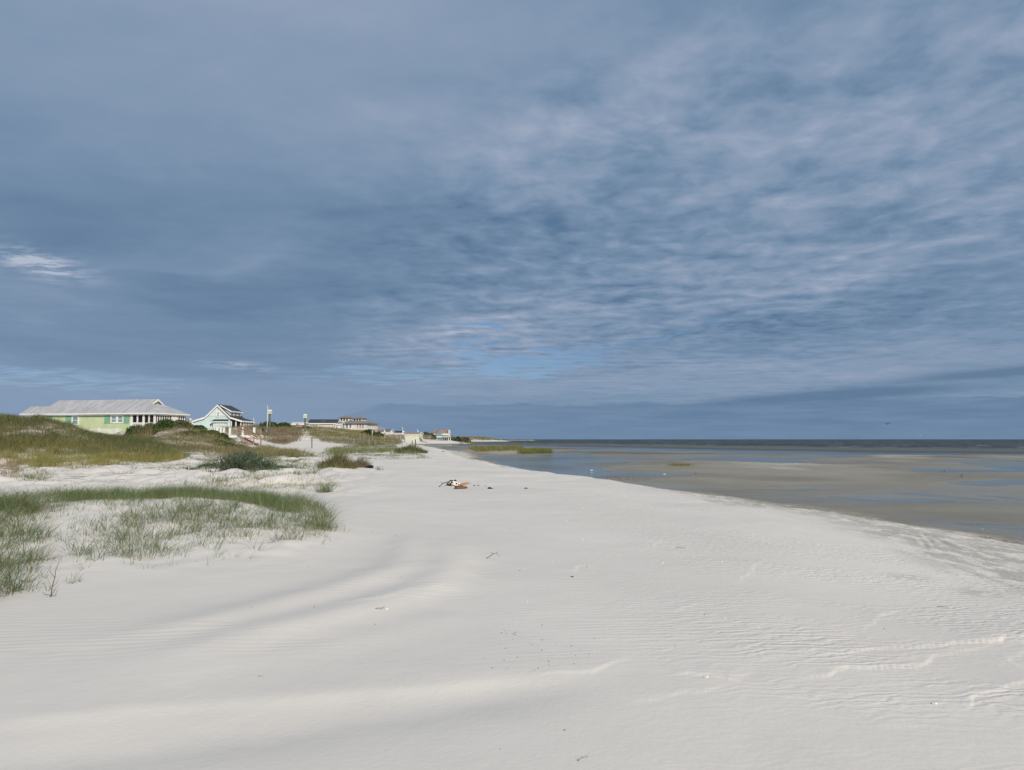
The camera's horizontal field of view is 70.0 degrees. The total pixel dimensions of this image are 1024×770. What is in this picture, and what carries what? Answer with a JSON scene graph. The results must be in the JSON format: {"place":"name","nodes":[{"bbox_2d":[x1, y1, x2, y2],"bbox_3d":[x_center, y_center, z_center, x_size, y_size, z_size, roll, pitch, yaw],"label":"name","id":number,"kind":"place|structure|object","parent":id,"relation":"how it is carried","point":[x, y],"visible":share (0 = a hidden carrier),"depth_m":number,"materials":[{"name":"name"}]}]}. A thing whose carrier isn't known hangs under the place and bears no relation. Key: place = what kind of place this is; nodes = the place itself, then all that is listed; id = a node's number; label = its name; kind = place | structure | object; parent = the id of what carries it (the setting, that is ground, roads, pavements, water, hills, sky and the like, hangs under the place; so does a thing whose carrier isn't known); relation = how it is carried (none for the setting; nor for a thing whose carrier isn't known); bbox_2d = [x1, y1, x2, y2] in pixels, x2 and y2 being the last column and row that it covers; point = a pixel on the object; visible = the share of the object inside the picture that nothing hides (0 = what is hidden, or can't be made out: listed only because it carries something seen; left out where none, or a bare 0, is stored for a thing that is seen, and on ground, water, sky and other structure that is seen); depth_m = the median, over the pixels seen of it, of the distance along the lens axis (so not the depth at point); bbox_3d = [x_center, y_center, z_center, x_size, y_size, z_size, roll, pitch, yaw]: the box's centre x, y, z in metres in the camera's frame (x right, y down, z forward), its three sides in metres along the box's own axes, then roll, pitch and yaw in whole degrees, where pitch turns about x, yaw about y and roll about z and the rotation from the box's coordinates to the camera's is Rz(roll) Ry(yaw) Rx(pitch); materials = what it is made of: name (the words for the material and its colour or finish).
{"place":"outdoors","nodes":[
{"label":"outdoors","id":0,"kind":"place"},
{"bbox_2d":[0,448,428,486],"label":"sparse grass","id":1,"kind":"structure","parent":0,"point":[311,472],"depth_m":35.83,"materials":[{"name":"green plant"}]},
{"bbox_2d":[323,441,398,454],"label":"green dune grass","id":2,"kind":"structure","parent":0,"point":[348,449],"depth_m":90.72,"materials":[{"name":"green plant"}]},
{"bbox_2d":[0,419,1023,769],"bbox_3d":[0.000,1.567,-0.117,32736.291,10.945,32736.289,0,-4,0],"label":"ground","id":3,"kind":"structure","parent":0,"point":[856,629],"depth_m":6.97,"materials":[{"name":"white sand"}]},
{"bbox_2d":[0,452,25,478],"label":"dead grass","id":4,"kind":"structure","parent":3,"relation":"on","point":[11,464],"depth_m":35.95,"materials":[{"name":"brown plant"}]},
{"bbox_2d":[20,570,38,583],"bbox_3d":[-5.611,2.202,8.412,0.342,0.182,0.460,-1,-4,14],"label":"grass tuft","id":5,"kind":"object","parent":3,"relation":"on","point":[27,577],"visible":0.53,"depth_m":8.43,"materials":[{"name":"plant"}]},
{"bbox_2d":[0,564,60,592],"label":"grass tuft","id":6,"kind":"object","parent":3,"relation":"on","point":[19,582],"visible":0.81,"depth_m":7.91,"materials":[{"name":"green plant"}]},
{"bbox_2d":[5,467,58,481],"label":"green sprigs","id":7,"kind":"object","parent":3,"relation":"on","point":[31,476],"visible":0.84,"depth_m":30.48,"materials":[{"name":"green plant"}]},
{"bbox_2d":[45,558,58,596],"bbox_3d":[-4.869,2.042,7.723,0.168,0.451,0.019,0,-4,0],"label":"dead stem","id":8,"kind":"object","parent":3,"relation":"on","point":[50,595],"visible":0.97,"depth_m":7.71,"materials":[{"name":"grey plant"}]},
{"bbox_2d":[0,435,187,469],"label":"yellow grass","id":9,"kind":"structure","parent":3,"relation":"on","point":[104,458],"depth_m":44.62,"materials":[{"name":"plant"}]},
{"bbox_2d":[0,413,196,458],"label":"dune grass","id":10,"kind":"structure","parent":3,"relation":"on","point":[16,421],"depth_m":54.95,"materials":[{"name":"green plant"}]},
{"bbox_2d":[19,399,189,433],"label":"green house","id":11,"kind":"structure","parent":3,"relation":"on","point":[110,416],"depth_m":123.48,"materials":[{"name":"wood"}]},
{"bbox_2d":[71,416,78,424],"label":"window","id":12,"kind":"structure","parent":11,"relation":"in","point":[75,419],"depth_m":123.49,"materials":[{"name":"white paint"}]},
{"bbox_2d":[110,415,116,422],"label":"window","id":13,"kind":"structure","parent":11,"relation":"in","point":[113,419],"depth_m":122.02,"materials":[{"name":"white paint"}]},
{"bbox_2d":[117,415,123,422],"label":"window","id":14,"kind":"structure","parent":11,"relation":"in","point":[119,417],"depth_m":121.75,"materials":[{"name":"white paint"}]},
{"bbox_2d":[0,458,216,484],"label":"creeping vines","id":15,"kind":"object","parent":3,"relation":"on","point":[78,477],"visible":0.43,"depth_m":31.54,"materials":[{"name":"green plant"}]},
{"bbox_2d":[124,425,147,434],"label":"evergreen bush","id":16,"kind":"object","parent":3,"relation":"on","point":[130,429],"visible":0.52,"depth_m":81.23,"materials":[{"name":"green plant"}]},
{"bbox_2d":[87,431,193,459],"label":"dark grass","id":17,"kind":"structure","parent":3,"relation":"on","point":[176,451],"depth_m":58.11,"materials":[{"name":"green plant"}]},
{"bbox_2d":[130,419,159,438],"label":"dry reeds","id":18,"kind":"object","parent":3,"relation":"on","point":[144,432],"visible":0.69,"depth_m":73.25,"materials":[{"name":"green plant"}]},
{"bbox_2d":[141,422,159,435],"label":"evergreen bush","id":19,"kind":"object","parent":3,"relation":"on","point":[154,427],"visible":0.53,"depth_m":82.26,"materials":[{"name":"green plant"}]},
{"bbox_2d":[155,417,176,430],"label":"evergreen bush","id":20,"kind":"object","parent":3,"relation":"on","point":[162,424],"visible":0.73,"depth_m":83.15,"materials":[{"name":"green plant"}]},
{"bbox_2d":[0,491,341,593],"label":"dead straw","id":21,"kind":"object","parent":3,"relation":"on","point":[140,526],"visible":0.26,"depth_m":12.41,"materials":[{"name":"beige plant"}]},
{"bbox_2d":[0,478,349,596],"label":"beach grass","id":22,"kind":"structure","parent":3,"relation":"on","point":[270,500],"depth_m":13.22,"materials":[{"name":"green plant"}]},
{"bbox_2d":[0,518,349,591],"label":"stray grass","id":23,"kind":"structure","parent":3,"relation":"on","point":[173,552],"depth_m":10.21,"materials":[{"name":"green plant"}]},
{"bbox_2d":[174,419,192,428],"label":"grey bush","id":24,"kind":"object","parent":3,"relation":"on","point":[181,422],"visible":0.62,"depth_m":85.38,"materials":[{"name":"green plant"}]},
{"bbox_2d":[180,431,200,434],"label":"grey bush","id":25,"kind":"object","parent":3,"relation":"on","point":[188,432],"visible":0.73,"depth_m":77.34,"materials":[{"name":"green plant"}]},
{"bbox_2d":[190,425,206,430],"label":"evergreen bush","id":26,"kind":"object","parent":3,"relation":"on","point":[200,427],"visible":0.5,"depth_m":85.48,"materials":[{"name":"green plant"}]},
{"bbox_2d":[198,430,212,434],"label":"evergreen bush","id":27,"kind":"object","parent":3,"relation":"on","point":[204,431],"visible":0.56,"depth_m":79.41,"materials":[{"name":"green plant"}]},
{"bbox_2d":[134,425,306,457],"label":"scrub grass","id":28,"kind":"structure","parent":3,"relation":"on","point":[215,447],"depth_m":67.69,"materials":[{"name":"green plant"}]},
{"bbox_2d":[214,433,230,440],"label":"evergreen bush","id":29,"kind":"object","parent":3,"relation":"on","point":[225,436],"visible":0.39,"depth_m":79.51,"materials":[{"name":"green plant"}]},
{"bbox_2d":[192,404,254,426],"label":"blue house","id":30,"kind":"structure","parent":3,"relation":"on","point":[219,415],"depth_m":190.24,"materials":[{"name":"wood"}]},
{"bbox_2d":[223,442,235,446],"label":"evergreen bush","id":31,"kind":"object","parent":3,"relation":"on","point":[232,444],"visible":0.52,"depth_m":71.38,"materials":[{"name":"green plant"}]},
{"bbox_2d":[205,427,262,444],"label":"beach landing","id":32,"kind":"object","parent":3,"relation":"on","point":[245,437],"visible":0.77,"depth_m":94.71,"materials":[{"name":"white paint"}]},
{"bbox_2d":[176,449,303,472],"bbox_3d":[-12.942,3.606,35.192,6.244,1.216,3.519,-1,-4,15],"label":"sand shrub","id":33,"kind":"object","parent":3,"relation":"on","point":[241,461],"visible":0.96,"depth_m":34.85,"materials":[{"name":"green plant"}]},
{"bbox_2d":[234,443,257,448],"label":"grass tuft","id":34,"kind":"object","parent":3,"relation":"on","point":[244,446],"visible":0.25,"depth_m":72.28,"materials":[{"name":"green plant"}]},
{"bbox_2d":[187,455,319,467],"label":"grass","id":35,"kind":"structure","parent":3,"relation":"on","point":[303,463],"depth_m":43.56,"materials":[{"name":"green plant"}]},
{"bbox_2d":[219,424,303,439],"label":"landing grass","id":36,"kind":"structure","parent":3,"relation":"on","point":[232,430],"depth_m":121.48,"materials":[{"name":"plant"}]},
{"bbox_2d":[229,442,308,454],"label":"brown grass","id":37,"kind":"structure","parent":3,"relation":"on","point":[260,447],"depth_m":68.48,"materials":[{"name":"brown plant"}]},
{"bbox_2d":[259,421,278,426],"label":"evergreen bush","id":38,"kind":"object","parent":3,"relation":"on","point":[265,424],"visible":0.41,"depth_m":127.24,"materials":[{"name":"green plant"}]},
{"bbox_2d":[234,424,305,443],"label":"tan dune grass","id":39,"kind":"structure","parent":3,"relation":"on","point":[283,439],"depth_m":114.70,"materials":[{"name":"brown plant"}]},
{"bbox_2d":[268,410,271,433],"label":"bird house","id":40,"kind":"structure","parent":3,"relation":"on","point":[269,412],"depth_m":111.77,"materials":[{"name":"green paint"}]},
{"bbox_2d":[200,475,343,490],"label":"short grass","id":41,"kind":"structure","parent":3,"relation":"on","point":[307,485],"depth_m":26.39,"materials":[{"name":"green plant"}]},
{"bbox_2d":[278,422,291,426],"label":"evergreen bush","id":42,"kind":"object","parent":3,"relation":"on","point":[280,424],"visible":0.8,"depth_m":129.06,"materials":[{"name":"green plant"}]},
{"bbox_2d":[297,422,309,425],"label":"tan shed","id":43,"kind":"structure","parent":3,"relation":"on","point":[301,423],"depth_m":204.02,"materials":[{"name":"beige"}]},
{"bbox_2d":[303,414,306,430],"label":"bird house","id":44,"kind":"structure","parent":3,"relation":"on","point":[304,416],"depth_m":127.70,"materials":[{"name":"green paint"}]},
{"bbox_2d":[299,449,328,456],"bbox_3d":[-16.076,5.444,59.177,2.522,0.896,1.698,0,-4,0],"label":"grass tuft","id":45,"kind":"object","parent":3,"relation":"on","point":[310,453],"visible":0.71,"depth_m":59.24,"materials":[{"name":"plant"}]},
{"bbox_2d":[312,478,335,492],"bbox_3d":[-6.041,3.204,23.557,1.241,0.583,1.322,-1,-4,18],"label":"grass tuft","id":46,"kind":"object","parent":3,"relation":"on","point":[324,489],"visible":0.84,"depth_m":23.46,"materials":[{"name":"green plant"}]},
{"bbox_2d":[308,419,339,428],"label":"dark roof house","id":47,"kind":"structure","parent":3,"relation":"on","point":[326,423],"depth_m":218.14,"materials":[{"name":"beige"}]},
{"bbox_2d":[307,463,341,468],"bbox_3d":[-9.467,4.053,36.824,1.797,0.527,1.571,-3,-5,32],"label":"grass tuft","id":48,"kind":"object","parent":3,"relation":"on","point":[322,467],"visible":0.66,"depth_m":36.99,"materials":[{"name":"green plant"}]},
{"bbox_2d":[311,437,354,447],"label":"path fence","id":49,"kind":"object","parent":3,"relation":"on","point":[348,440],"visible":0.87,"depth_m":104.92,"materials":[{"name":"grey wood"}]},
{"bbox_2d":[316,447,360,468],"bbox_3d":[-9.113,3.705,38.216,2.940,1.435,2.145,0,-4,0],"label":"grass tuft","id":50,"kind":"object","parent":3,"relation":"on","point":[339,460],"visible":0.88,"depth_m":37.97,"materials":[{"name":"plant"}]},
{"bbox_2d":[333,422,344,428],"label":"front wing house","id":51,"kind":"structure","parent":3,"relation":"on","point":[339,424],"depth_m":212.99,"materials":[{"name":"white"}]},
{"bbox_2d":[299,424,403,445],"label":"sea oats","id":52,"kind":"object","parent":3,"relation":"on","point":[350,436],"visible":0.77,"depth_m":125.22,"materials":[{"name":"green plant"}]},
{"bbox_2d":[337,416,381,431],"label":"house","id":53,"kind":"structure","parent":3,"relation":"on","point":[360,424],"depth_m":217.93,"materials":[{"name":"white"}]},
{"bbox_2d":[354,453,375,467],"bbox_3d":[-8.189,4.042,39.513,1.789,0.945,1.628,4,-6,-40],"label":"grass tuft","id":54,"kind":"object","parent":3,"relation":"on","point":[365,462],"visible":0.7,"depth_m":39.36,"materials":[{"name":"plant"}]},
{"bbox_2d":[360,429,379,436],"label":"evergreen bush","id":55,"kind":"object","parent":3,"relation":"on","point":[369,432],"visible":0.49,"depth_m":148.77,"materials":[{"name":"green plant"}]},
{"bbox_2d":[351,433,402,444],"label":"boardwalk rail","id":56,"kind":"object","parent":3,"relation":"on","point":[369,440],"visible":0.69,"depth_m":110.31,"materials":[{"name":"grey wood"}]},
{"bbox_2d":[378,429,394,434],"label":"grey cottage","id":57,"kind":"structure","parent":3,"relation":"on","point":[388,431],"depth_m":326.86,"materials":[{"name":"white"}]},
{"bbox_2d":[385,433,404,439],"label":"board fence","id":58,"kind":"object","parent":3,"relation":"on","point":[400,436],"visible":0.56,"depth_m":294.66,"materials":[{"name":"grey wood"}]},
{"bbox_2d":[389,448,418,453],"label":"grass tuft","id":59,"kind":"object","parent":3,"relation":"on","point":[402,452],"visible":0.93,"depth_m":69.63,"materials":[{"name":"green plant"}]},
{"bbox_2d":[392,442,428,452],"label":"grass tuft","id":60,"kind":"object","parent":3,"relation":"on","point":[409,447],"visible":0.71,"depth_m":76.00,"materials":[{"name":"green plant"}]},
{"bbox_2d":[405,432,430,442],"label":"sage cottage","id":61,"kind":"structure","parent":3,"relation":"on","point":[418,436],"depth_m":366.83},
{"bbox_2d":[423,432,433,438],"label":"evergreen bush","id":62,"kind":"object","parent":3,"relation":"on","point":[427,435],"visible":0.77,"depth_m":437.19,"materials":[{"name":"green plant"}]},
{"bbox_2d":[433,429,452,440],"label":"stilt house","id":63,"kind":"structure","parent":3,"relation":"on","point":[441,434],"depth_m":404.34,"materials":[{"name":"white"}]},
{"bbox_2d":[446,481,459,485],"bbox_3d":[-2.174,3.700,27.227,0.551,0.283,0.331,0,-4,0],"label":"sand heap","id":64,"kind":"object","parent":3,"relation":"on","point":[454,482],"visible":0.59,"depth_m":27.11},
{"bbox_2d":[447,480,458,485],"bbox_3d":[-2.186,3.649,27.140,0.469,0.269,0.196,0,-4,0],"label":"charcoal heap","id":65,"kind":"object","parent":64,"relation":"on","point":[450,482],"visible":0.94,"depth_m":27.08,"materials":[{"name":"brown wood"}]},
{"bbox_2d":[449,435,463,441],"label":"evergreen bush","id":66,"kind":"object","parent":3,"relation":"on","point":[458,438],"visible":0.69,"depth_m":516.69,"materials":[{"name":"green plant"}]},
{"bbox_2d":[454,486,467,488],"bbox_3d":[-1.784,3.572,25.528,0.468,0.131,0.133,1,-4,-12],"label":"driftwood log","id":67,"kind":"object","parent":3,"relation":"on","point":[460,487],"visible":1,"depth_m":25.47,"materials":[{"name":"brown wood"}]},
{"bbox_2d":[462,437,470,441],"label":"evergreen bush","id":68,"kind":"object","parent":3,"relation":"on","point":[466,439],"visible":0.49,"depth_m":617.10,"materials":[{"name":"green plant"}]},
{"bbox_2d":[444,436,531,439],"bbox_3d":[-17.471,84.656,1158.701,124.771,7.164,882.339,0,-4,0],"label":"scrub","id":69,"kind":"object","parent":3,"relation":"on","point":[482,438],"visible":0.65,"depth_m":818.24,"materials":[{"name":"green plant"}]},
{"bbox_2d":[468,443,523,451],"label":"marsh grass","id":70,"kind":"structure","parent":3,"relation":"on","point":[484,448],"depth_m":160.07,"materials":[{"name":"green plant"}]},
{"bbox_2d":[595,475,645,480],"bbox_3d":[6.974,6.023,47.728,3.507,0.337,9.882,0,-4,0],"label":"marsh stubble","id":71,"kind":"object","parent":3,"relation":"on","point":[633,478],"visible":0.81,"depth_m":46.64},
{"bbox_2d":[0,0,1023,438],"label":"sky","id":72,"kind":"structure","parent":0,"point":[498,219],"materials":[{"name":"blue"}]},
{"bbox_2d":[517,447,553,453],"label":"marsh grass","id":73,"kind":"structure","parent":0,"point":[530,450],"depth_m":127.24,"materials":[{"name":"green plant"}]},
{"bbox_2d":[666,462,694,465],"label":"marsh grass","id":74,"kind":"structure","parent":0,"point":[680,464],"depth_m":68.33,"materials":[{"name":"green plant"}]},
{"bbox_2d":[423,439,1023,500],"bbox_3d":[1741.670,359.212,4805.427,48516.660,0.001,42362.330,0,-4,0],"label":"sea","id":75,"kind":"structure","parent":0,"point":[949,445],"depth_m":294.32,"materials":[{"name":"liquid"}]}
]}

